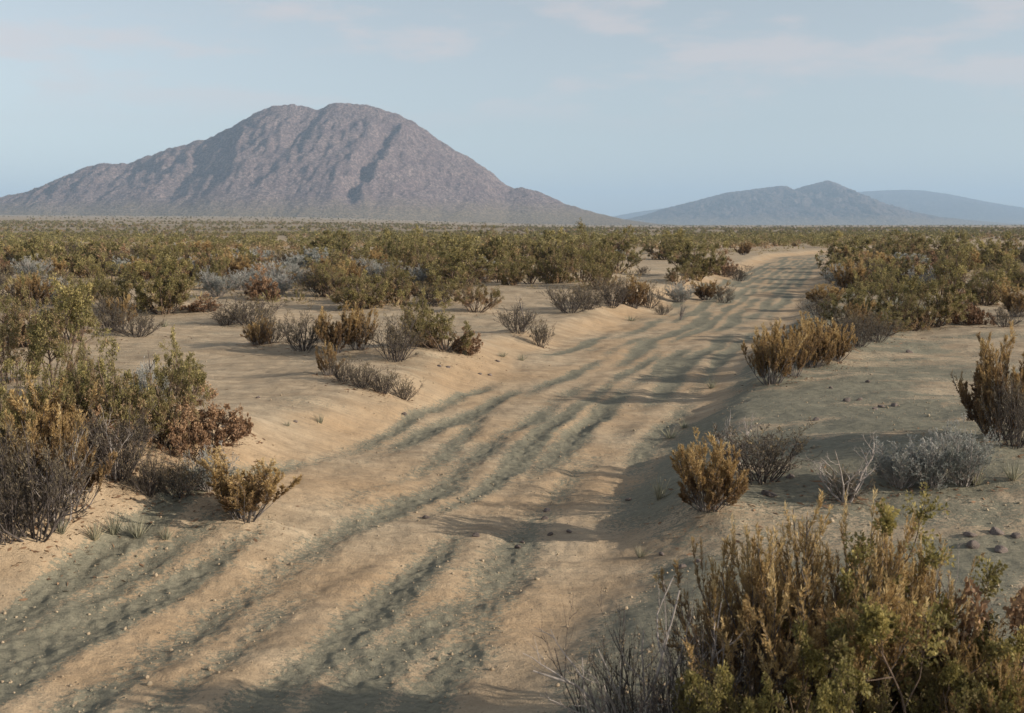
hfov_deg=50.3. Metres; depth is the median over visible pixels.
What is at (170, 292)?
creosote bush
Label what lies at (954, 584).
dead shrub
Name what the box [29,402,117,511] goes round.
golden shrub
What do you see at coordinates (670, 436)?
grass tuft
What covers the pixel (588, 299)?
woody shrub
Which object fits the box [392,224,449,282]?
creosote bush
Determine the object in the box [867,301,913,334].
creosote bush
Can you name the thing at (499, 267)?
creosote bush
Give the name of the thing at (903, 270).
creosote bush
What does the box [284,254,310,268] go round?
silver shrub
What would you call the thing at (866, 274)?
creosote bush
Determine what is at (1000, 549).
stone
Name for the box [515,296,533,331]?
dead stick
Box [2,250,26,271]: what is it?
woody shrub
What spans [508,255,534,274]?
creosote bush
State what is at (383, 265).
woody shrub
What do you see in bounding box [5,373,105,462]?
golden shrub
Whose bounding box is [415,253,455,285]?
creosote bush
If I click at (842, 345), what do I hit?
golden shrub
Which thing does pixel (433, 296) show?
woody shrub
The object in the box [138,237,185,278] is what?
creosote bush
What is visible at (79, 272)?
creosote bush
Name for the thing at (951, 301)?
creosote bush
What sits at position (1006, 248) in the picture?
creosote bush
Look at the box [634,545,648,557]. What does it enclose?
grass tuft
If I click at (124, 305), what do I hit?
golden shrub
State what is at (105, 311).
woody shrub
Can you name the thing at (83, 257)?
creosote bush
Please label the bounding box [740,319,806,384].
golden shrub
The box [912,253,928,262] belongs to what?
silver shrub
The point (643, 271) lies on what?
woody shrub
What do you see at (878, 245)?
creosote bush
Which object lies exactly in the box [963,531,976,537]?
stone
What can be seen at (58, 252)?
creosote bush
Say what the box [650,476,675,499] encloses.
grass tuft
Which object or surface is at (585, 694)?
dead shrub
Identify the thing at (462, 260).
creosote bush
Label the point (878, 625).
creosote bush
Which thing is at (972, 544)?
stone
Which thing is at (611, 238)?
creosote bush
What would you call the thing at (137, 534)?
grass tuft
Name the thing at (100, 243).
creosote bush
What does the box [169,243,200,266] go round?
creosote bush
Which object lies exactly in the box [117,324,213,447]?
creosote bush
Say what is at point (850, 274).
golden shrub
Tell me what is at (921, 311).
creosote bush
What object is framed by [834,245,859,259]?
golden shrub
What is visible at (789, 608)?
golden shrub
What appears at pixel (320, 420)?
grass tuft
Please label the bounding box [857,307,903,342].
woody shrub
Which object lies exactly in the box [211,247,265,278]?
golden shrub
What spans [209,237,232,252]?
creosote bush
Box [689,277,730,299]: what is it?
golden shrub
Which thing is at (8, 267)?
woody shrub
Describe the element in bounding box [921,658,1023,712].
creosote bush
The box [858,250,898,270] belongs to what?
golden shrub
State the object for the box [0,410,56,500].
golden shrub
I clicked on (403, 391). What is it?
woody shrub
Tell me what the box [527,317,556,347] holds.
woody shrub
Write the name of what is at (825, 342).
golden shrub
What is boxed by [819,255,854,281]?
creosote bush
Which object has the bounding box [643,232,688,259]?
creosote bush
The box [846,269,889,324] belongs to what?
creosote bush
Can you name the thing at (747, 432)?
dead shrub
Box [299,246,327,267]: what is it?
silver shrub
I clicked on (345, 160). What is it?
hill
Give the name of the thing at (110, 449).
dead shrub
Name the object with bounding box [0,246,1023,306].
dry ground cover
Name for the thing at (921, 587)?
golden shrub
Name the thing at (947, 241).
creosote bush
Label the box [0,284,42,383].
creosote bush
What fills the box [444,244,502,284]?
creosote bush
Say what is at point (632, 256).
creosote bush
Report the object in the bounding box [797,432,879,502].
dead shrub
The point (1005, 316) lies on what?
woody shrub
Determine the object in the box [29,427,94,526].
dead shrub
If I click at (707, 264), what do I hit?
creosote bush
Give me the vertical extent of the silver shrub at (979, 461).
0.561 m
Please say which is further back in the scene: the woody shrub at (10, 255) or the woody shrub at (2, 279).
the woody shrub at (10, 255)
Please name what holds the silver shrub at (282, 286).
on the ground at (246, 373)
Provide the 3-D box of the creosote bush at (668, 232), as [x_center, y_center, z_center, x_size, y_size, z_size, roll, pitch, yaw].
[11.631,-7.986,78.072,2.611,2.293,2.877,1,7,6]
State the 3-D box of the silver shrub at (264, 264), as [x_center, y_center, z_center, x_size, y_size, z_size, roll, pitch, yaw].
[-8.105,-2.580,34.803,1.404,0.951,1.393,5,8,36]
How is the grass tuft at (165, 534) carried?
on the dirt track
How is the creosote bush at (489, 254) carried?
on the ground at (246, 373)
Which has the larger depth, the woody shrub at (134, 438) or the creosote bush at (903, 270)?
the creosote bush at (903, 270)
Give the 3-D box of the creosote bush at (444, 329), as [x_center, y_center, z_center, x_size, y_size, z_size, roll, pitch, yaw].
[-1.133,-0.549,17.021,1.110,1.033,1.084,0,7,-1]
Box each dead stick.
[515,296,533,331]
[678,304,686,319]
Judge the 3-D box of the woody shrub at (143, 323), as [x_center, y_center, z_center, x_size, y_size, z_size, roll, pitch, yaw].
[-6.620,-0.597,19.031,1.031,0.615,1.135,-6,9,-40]
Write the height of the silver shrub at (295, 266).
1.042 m
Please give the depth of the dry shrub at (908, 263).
40.14 m
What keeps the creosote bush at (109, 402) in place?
on the ground at (246, 373)
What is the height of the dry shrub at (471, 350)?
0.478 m
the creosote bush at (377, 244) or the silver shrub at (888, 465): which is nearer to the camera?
the silver shrub at (888, 465)
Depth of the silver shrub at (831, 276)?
36.41 m
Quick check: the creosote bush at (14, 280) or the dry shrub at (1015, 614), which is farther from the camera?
the creosote bush at (14, 280)
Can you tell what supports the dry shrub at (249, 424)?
on the ground at (246, 373)
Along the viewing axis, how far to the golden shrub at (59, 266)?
41.06 m
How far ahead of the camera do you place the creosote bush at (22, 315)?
17.05 m
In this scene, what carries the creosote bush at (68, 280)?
on the ground at (246, 373)
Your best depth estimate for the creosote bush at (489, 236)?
65.17 m
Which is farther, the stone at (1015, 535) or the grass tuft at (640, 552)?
the grass tuft at (640, 552)
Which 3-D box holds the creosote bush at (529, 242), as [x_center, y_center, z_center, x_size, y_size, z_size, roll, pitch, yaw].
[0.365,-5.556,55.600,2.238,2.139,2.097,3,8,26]
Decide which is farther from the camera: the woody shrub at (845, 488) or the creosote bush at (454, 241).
the creosote bush at (454, 241)
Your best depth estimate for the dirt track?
7.55 m
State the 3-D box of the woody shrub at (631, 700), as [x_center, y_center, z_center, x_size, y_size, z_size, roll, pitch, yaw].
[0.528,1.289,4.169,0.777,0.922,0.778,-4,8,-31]
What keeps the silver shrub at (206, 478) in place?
on the dirt track
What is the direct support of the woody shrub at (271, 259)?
on the ground at (246, 373)
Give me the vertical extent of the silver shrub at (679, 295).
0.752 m
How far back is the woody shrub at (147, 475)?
8.03 m
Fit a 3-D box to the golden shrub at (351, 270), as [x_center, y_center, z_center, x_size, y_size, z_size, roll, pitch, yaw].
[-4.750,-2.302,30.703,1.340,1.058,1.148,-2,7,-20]
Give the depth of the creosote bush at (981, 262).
47.52 m
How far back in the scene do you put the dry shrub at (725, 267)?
49.09 m
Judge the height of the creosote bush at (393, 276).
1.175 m
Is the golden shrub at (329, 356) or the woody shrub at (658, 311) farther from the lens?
the woody shrub at (658, 311)
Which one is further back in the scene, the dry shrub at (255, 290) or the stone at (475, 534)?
the dry shrub at (255, 290)
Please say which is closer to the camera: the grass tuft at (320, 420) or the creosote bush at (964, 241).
the grass tuft at (320, 420)
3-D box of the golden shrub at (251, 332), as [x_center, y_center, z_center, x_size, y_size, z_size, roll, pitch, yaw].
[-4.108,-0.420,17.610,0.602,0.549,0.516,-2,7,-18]
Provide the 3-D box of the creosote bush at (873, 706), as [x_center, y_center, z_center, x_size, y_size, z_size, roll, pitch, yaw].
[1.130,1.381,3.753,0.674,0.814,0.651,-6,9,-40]
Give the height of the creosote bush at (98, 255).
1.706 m
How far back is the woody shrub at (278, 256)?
50.80 m
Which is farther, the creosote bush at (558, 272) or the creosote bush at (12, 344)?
the creosote bush at (558, 272)
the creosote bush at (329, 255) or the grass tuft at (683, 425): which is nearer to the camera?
the grass tuft at (683, 425)
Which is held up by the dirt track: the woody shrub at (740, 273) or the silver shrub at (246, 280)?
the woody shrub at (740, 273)
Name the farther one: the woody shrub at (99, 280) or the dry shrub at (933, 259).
the dry shrub at (933, 259)
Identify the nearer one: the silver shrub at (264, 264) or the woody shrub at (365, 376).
the woody shrub at (365, 376)
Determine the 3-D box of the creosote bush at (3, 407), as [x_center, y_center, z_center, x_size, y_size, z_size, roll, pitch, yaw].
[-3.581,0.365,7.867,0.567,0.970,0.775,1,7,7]
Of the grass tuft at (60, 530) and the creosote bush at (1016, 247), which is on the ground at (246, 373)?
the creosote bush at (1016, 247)
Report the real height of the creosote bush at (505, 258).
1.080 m
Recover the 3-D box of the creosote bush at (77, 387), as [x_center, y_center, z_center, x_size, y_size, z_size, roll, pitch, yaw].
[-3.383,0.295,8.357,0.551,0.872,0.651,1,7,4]
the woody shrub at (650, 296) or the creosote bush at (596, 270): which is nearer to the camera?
the woody shrub at (650, 296)
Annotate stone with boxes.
[472,532,479,536]
[761,490,777,496]
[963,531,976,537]
[966,540,979,548]
[989,526,1003,534]
[994,545,1007,552]
[1010,532,1020,538]
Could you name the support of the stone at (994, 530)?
on the ground at (246, 373)
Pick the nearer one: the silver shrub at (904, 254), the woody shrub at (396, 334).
the woody shrub at (396, 334)
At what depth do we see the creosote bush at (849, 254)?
46.95 m
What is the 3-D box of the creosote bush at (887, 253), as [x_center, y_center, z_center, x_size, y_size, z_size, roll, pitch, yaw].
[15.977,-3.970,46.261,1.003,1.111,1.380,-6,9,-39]
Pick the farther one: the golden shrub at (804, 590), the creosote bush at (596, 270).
the creosote bush at (596, 270)
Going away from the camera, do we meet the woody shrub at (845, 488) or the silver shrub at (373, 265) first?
the woody shrub at (845, 488)
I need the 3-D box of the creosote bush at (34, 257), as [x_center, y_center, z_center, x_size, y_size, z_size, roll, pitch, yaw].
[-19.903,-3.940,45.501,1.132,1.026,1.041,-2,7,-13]
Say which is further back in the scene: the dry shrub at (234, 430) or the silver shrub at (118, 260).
the silver shrub at (118, 260)
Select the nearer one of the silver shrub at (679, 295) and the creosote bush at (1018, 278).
the silver shrub at (679, 295)
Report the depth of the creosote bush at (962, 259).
33.90 m
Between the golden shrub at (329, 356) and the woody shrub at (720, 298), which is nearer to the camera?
the golden shrub at (329, 356)
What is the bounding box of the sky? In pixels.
[0,0,1023,216]
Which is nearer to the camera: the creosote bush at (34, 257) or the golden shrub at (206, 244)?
the creosote bush at (34, 257)
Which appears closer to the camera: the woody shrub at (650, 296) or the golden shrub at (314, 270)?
the woody shrub at (650, 296)
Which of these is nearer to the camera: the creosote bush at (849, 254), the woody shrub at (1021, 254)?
the creosote bush at (849, 254)
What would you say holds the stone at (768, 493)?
on the ground at (246, 373)
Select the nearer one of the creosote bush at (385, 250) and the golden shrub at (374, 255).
the golden shrub at (374, 255)
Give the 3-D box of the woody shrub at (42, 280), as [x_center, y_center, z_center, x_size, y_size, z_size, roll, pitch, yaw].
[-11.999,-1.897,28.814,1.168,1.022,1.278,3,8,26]
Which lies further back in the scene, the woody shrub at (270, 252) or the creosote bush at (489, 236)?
the creosote bush at (489, 236)
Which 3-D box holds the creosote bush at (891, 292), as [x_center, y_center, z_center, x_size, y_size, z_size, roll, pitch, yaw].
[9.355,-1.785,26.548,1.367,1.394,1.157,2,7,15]
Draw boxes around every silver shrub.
[10,253,55,276]
[38,275,78,304]
[110,255,138,274]
[121,356,168,414]
[182,440,239,491]
[196,269,244,296]
[226,267,257,290]
[238,261,276,285]
[249,247,273,255]
[258,260,294,282]
[259,272,295,293]
[271,257,306,282]
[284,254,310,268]
[286,268,311,283]
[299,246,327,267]
[307,252,328,264]
[357,256,406,281]
[399,264,427,285]
[664,278,697,302]
[819,264,853,289]
[862,434,947,488]
[893,252,912,262]
[899,429,972,489]
[900,265,949,290]
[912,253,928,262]
[933,412,1002,486]
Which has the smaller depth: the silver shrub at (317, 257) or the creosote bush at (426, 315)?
the creosote bush at (426, 315)
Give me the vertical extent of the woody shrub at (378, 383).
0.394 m
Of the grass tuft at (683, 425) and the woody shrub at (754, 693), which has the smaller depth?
the woody shrub at (754, 693)
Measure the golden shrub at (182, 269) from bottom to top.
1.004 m
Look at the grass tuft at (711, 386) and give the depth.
15.45 m
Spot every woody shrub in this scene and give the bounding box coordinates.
[0,263,16,278]
[0,265,17,300]
[0,410,109,541]
[0,435,59,544]
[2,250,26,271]
[29,266,77,286]
[65,241,84,254]
[68,396,164,482]
[73,274,113,299]
[89,294,130,331]
[95,303,164,336]
[109,437,180,496]
[130,243,145,254]
[142,441,211,499]
[195,294,294,324]
[207,308,239,325]
[235,307,292,343]
[253,256,282,268]
[262,249,274,258]
[270,303,324,351]
[273,250,294,262]
[293,269,344,296]
[324,353,362,381]
[340,359,388,388]
[358,307,427,362]
[368,365,400,394]
[369,260,400,285]
[390,374,424,400]
[412,280,454,306]
[492,299,542,333]
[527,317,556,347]
[529,584,754,712]
[536,279,606,312]
[568,283,604,309]
[593,276,633,307]
[636,266,650,273]
[640,575,826,712]
[641,277,668,308]
[651,302,672,314]
[700,417,822,484]
[711,283,735,302]
[726,266,754,280]
[796,293,842,318]
[813,301,877,352]
[824,464,878,500]
[839,304,883,347]
[854,257,896,275]
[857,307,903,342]
[930,251,956,268]
[974,263,1001,280]
[978,368,1023,448]
[987,301,1023,326]
[1017,248,1023,261]
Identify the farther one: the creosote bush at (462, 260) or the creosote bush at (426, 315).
the creosote bush at (462, 260)
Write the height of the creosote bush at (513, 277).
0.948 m
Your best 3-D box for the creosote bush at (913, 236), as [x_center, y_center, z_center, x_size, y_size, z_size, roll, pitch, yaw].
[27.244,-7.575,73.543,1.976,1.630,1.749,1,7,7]
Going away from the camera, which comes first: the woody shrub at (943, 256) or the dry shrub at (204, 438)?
the dry shrub at (204, 438)
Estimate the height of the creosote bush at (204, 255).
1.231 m
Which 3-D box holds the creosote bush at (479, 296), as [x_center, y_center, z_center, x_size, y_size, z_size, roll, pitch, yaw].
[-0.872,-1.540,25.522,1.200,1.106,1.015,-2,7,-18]
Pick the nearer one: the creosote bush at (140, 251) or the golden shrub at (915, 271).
the golden shrub at (915, 271)
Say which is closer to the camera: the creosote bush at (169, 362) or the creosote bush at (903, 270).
the creosote bush at (169, 362)
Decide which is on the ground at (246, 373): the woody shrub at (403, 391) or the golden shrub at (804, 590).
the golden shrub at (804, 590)
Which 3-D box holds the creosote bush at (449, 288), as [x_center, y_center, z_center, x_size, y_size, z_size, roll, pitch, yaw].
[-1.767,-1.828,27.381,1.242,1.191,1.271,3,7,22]
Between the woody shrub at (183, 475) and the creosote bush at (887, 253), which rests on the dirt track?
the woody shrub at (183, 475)
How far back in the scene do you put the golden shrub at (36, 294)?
25.90 m
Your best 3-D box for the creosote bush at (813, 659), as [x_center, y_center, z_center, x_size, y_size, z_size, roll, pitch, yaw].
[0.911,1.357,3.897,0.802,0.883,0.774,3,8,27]
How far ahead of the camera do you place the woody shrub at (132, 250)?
70.36 m
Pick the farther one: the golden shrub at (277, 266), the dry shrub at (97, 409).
the golden shrub at (277, 266)
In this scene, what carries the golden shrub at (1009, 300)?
on the ground at (246, 373)
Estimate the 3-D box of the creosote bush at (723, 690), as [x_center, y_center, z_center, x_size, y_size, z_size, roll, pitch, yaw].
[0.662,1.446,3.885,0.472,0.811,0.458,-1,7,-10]
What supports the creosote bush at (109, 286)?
on the ground at (246, 373)
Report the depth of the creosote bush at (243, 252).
46.27 m
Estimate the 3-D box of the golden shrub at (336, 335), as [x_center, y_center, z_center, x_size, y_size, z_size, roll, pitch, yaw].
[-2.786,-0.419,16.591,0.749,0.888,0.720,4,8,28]
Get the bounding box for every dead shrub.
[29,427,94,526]
[87,404,137,479]
[523,573,708,712]
[603,595,748,712]
[700,410,764,465]
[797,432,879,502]
[891,534,1000,641]
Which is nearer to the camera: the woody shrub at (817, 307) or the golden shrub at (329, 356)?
the golden shrub at (329, 356)
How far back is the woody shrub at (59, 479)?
7.16 m
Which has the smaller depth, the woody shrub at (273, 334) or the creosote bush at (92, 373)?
the creosote bush at (92, 373)
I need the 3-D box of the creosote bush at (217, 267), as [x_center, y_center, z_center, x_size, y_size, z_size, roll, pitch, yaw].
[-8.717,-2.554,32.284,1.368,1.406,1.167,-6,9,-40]
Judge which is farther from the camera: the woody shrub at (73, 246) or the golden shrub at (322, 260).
the woody shrub at (73, 246)
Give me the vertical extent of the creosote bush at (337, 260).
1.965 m
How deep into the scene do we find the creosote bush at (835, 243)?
58.52 m
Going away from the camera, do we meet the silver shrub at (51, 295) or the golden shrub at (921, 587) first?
the golden shrub at (921, 587)
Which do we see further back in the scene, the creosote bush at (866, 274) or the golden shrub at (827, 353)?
the creosote bush at (866, 274)
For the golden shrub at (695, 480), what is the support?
on the ground at (246, 373)
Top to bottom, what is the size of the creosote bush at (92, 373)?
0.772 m
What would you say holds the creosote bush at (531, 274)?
on the ground at (246, 373)
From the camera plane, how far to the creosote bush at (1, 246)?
56.21 m
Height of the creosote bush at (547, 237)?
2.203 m
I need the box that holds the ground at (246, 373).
[0,215,1023,712]
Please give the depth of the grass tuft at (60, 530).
7.34 m
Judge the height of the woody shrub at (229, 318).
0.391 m
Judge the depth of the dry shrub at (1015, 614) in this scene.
4.22 m
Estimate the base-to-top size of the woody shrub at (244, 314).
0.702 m
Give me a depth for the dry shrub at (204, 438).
8.79 m
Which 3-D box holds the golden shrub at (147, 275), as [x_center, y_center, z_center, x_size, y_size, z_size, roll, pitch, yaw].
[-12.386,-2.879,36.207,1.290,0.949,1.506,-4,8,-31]
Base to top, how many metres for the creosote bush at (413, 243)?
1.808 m
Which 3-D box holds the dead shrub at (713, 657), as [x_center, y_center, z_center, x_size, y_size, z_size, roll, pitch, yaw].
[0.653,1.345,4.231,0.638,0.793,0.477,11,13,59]
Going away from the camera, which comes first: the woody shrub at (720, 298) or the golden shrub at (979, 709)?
the golden shrub at (979, 709)
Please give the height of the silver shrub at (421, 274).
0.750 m
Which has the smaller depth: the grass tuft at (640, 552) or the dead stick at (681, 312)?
the grass tuft at (640, 552)
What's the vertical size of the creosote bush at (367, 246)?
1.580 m
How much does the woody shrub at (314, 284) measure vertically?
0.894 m
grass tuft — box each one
[51,518,72,534]
[82,521,109,540]
[102,506,124,534]
[122,513,153,538]
[155,524,174,539]
[313,411,323,423]
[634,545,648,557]
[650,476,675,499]
[658,425,683,438]
[674,419,689,427]
[706,376,717,388]
[970,465,989,485]
[1002,458,1023,480]
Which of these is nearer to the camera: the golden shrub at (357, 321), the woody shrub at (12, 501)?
the woody shrub at (12, 501)
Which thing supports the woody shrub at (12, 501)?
on the dirt track
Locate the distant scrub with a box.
[0,215,1023,250]
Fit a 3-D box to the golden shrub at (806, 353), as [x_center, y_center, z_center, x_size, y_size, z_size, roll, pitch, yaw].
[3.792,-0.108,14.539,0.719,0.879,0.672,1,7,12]
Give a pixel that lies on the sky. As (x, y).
(612, 108)
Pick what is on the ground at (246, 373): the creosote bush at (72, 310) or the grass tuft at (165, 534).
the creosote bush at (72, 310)
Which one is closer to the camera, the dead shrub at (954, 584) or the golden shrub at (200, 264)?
the dead shrub at (954, 584)
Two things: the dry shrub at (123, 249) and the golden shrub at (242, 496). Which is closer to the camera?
the golden shrub at (242, 496)
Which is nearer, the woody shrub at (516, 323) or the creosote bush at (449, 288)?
the woody shrub at (516, 323)
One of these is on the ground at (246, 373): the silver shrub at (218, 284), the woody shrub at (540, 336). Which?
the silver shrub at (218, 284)
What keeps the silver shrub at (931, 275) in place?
on the ground at (246, 373)
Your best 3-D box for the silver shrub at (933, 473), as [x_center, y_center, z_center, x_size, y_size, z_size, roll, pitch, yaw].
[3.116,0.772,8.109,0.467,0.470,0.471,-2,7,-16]
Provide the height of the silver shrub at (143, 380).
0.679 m
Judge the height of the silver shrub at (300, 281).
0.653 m
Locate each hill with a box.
[0,103,671,224]
[613,190,1023,223]
[626,180,1023,224]
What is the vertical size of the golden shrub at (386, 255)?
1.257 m
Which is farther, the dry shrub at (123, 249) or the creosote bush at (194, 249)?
the dry shrub at (123, 249)
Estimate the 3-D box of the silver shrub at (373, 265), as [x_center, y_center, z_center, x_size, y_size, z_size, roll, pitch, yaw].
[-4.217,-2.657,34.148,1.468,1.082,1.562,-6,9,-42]
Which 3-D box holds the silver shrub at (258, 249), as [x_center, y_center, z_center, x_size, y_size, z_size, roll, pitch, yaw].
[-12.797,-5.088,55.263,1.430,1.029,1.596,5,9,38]
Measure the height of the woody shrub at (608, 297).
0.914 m
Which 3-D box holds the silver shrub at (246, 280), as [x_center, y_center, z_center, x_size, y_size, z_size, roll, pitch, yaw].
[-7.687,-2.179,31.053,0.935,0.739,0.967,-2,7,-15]
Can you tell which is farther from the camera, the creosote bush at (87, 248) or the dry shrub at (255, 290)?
the creosote bush at (87, 248)
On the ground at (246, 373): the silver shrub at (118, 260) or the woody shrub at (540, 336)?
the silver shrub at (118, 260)
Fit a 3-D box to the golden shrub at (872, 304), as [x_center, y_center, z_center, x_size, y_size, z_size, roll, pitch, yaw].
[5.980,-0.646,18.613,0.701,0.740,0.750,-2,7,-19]
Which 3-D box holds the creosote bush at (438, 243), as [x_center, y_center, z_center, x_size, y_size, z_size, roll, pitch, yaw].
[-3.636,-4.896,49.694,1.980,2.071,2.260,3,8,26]
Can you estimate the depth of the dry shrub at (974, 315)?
21.39 m
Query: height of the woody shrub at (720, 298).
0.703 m
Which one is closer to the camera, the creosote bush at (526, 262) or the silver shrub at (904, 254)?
the creosote bush at (526, 262)
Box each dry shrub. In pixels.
[0,254,9,271]
[62,394,114,455]
[109,243,129,257]
[156,394,219,460]
[178,292,222,311]
[178,380,248,448]
[232,405,253,435]
[244,263,281,300]
[253,248,267,262]
[449,326,482,354]
[711,249,738,276]
[897,254,918,278]
[904,250,953,282]
[945,288,995,324]
[952,576,1023,690]
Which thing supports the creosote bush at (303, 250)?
on the ground at (246, 373)
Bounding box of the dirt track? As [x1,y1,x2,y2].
[0,244,1023,712]
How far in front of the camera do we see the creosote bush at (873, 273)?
33.11 m
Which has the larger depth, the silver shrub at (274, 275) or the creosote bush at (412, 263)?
the creosote bush at (412, 263)
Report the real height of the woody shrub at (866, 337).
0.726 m
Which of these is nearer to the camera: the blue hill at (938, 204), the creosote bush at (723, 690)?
the creosote bush at (723, 690)
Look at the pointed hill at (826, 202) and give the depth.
5083.47 m
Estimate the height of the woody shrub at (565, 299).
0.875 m
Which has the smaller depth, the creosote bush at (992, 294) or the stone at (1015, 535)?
the stone at (1015, 535)
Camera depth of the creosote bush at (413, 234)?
60.83 m
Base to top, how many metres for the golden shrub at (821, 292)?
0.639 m
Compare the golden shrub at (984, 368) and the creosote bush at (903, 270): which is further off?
the creosote bush at (903, 270)
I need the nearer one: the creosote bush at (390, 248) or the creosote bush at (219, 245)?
the creosote bush at (390, 248)
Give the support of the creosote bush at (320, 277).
on the ground at (246, 373)
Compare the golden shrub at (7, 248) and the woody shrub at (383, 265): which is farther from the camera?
the golden shrub at (7, 248)
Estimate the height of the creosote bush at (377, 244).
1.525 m
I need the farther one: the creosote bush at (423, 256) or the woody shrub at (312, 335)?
the creosote bush at (423, 256)
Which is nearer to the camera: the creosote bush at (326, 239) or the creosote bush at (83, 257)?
the creosote bush at (83, 257)
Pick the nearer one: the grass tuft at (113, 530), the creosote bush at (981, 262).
the grass tuft at (113, 530)
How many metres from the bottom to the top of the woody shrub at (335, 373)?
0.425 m
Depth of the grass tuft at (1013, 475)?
8.05 m
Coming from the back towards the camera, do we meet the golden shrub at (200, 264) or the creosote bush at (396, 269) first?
the golden shrub at (200, 264)
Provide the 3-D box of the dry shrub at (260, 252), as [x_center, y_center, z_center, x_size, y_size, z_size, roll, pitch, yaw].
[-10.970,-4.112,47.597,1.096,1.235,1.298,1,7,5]
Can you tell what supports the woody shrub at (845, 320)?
on the ground at (246, 373)
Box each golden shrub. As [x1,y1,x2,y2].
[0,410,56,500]
[3,244,25,263]
[4,270,60,307]
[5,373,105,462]
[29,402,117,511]
[38,257,67,277]
[106,292,137,330]
[116,256,157,280]
[155,256,188,282]
[180,255,212,280]
[188,239,213,256]
[197,445,303,523]
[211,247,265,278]
[226,243,249,252]
[240,314,276,344]
[249,257,295,282]
[309,259,340,274]
[312,300,359,353]
[315,340,344,375]
[320,252,361,270]
[331,256,367,289]
[338,304,378,349]
[357,249,381,259]
[381,250,420,268]
[614,273,650,308]
[653,486,994,712]
[669,426,749,512]
[683,513,856,712]
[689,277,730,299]
[734,241,751,254]
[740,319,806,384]
[770,310,828,362]
[770,317,824,377]
[794,312,836,367]
[796,489,1018,712]
[805,281,846,302]
[814,318,857,361]
[828,257,875,289]
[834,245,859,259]
[844,298,882,336]
[858,250,870,259]
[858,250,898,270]
[907,261,940,277]
[935,624,1023,712]
[950,248,981,270]
[950,320,1023,440]
[993,277,1023,316]
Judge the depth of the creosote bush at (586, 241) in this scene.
35.34 m
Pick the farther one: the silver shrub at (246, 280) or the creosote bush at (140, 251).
the creosote bush at (140, 251)
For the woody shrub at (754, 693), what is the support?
on the ground at (246, 373)
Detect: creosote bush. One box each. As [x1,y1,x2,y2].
[0,241,7,257]
[0,271,64,346]
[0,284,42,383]
[0,342,67,454]
[4,263,45,295]
[9,242,48,267]
[16,273,111,387]
[20,237,50,252]
[20,251,45,266]
[30,339,111,422]
[34,228,103,269]
[36,234,87,274]
[40,281,101,343]
[53,268,95,301]
[53,328,157,447]
[59,337,103,396]
[65,254,103,277]
[67,253,92,273]
[77,252,139,313]
[87,238,134,275]
[94,236,114,247]
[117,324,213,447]
[121,240,197,314]
[133,236,166,266]
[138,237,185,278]
[152,339,211,394]
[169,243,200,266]
[171,243,204,258]
[192,247,241,289]
[197,247,232,267]
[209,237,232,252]
[232,244,259,264]
[276,237,312,257]
[299,249,312,267]
[302,256,353,297]
[303,229,377,280]
[308,230,352,254]
[318,245,336,260]
[330,258,393,310]
[353,241,382,258]
[358,241,383,254]
[375,228,414,259]
[375,258,418,302]
[380,256,410,286]
[381,228,426,247]
[382,240,397,255]
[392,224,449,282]
[395,233,434,260]
[397,284,442,347]
[403,288,474,352]
[415,227,451,254]
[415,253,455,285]
[415,261,460,305]
[419,231,501,289]
[442,233,480,261]
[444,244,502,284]
[452,267,504,312]
[477,236,521,263]
[479,221,507,244]
[482,256,509,282]
[486,252,510,279]
[498,256,525,285]
[502,227,540,264]
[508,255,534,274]
[511,254,543,283]
[531,227,580,263]
[533,228,582,283]
[557,219,615,281]
[572,244,624,289]
[591,226,645,273]
[600,225,637,255]
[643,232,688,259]
[658,230,689,253]
[663,228,729,280]
[664,249,701,285]
[670,615,859,712]
[676,672,741,712]
[740,651,896,712]
[764,482,1023,712]
[815,236,865,270]
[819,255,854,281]
[819,283,877,327]
[820,253,847,278]
[821,229,872,257]
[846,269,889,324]
[856,258,897,292]
[864,264,897,288]
[867,255,923,308]
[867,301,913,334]
[870,229,925,255]
[874,240,909,256]
[875,253,924,284]
[884,250,903,266]
[884,259,978,329]
[884,286,944,330]
[893,237,921,254]
[901,233,931,253]
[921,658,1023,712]
[922,233,975,260]
[923,237,984,291]
[939,228,969,253]
[956,252,1022,305]
[958,250,982,269]
[974,238,1020,270]
[979,231,1020,261]
[994,254,1023,289]
[1005,240,1023,261]
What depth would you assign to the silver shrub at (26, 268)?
39.13 m
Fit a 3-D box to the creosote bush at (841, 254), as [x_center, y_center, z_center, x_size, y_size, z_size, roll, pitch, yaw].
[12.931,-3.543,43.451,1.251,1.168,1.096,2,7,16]
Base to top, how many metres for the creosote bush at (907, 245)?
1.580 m
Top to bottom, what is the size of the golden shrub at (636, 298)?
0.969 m
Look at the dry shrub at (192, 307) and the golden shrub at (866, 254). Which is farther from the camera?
the golden shrub at (866, 254)
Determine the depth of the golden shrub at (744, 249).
76.39 m
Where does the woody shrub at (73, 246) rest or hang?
on the ground at (246, 373)
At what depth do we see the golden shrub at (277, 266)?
32.52 m
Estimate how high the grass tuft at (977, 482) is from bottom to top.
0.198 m
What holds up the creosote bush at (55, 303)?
on the ground at (246, 373)

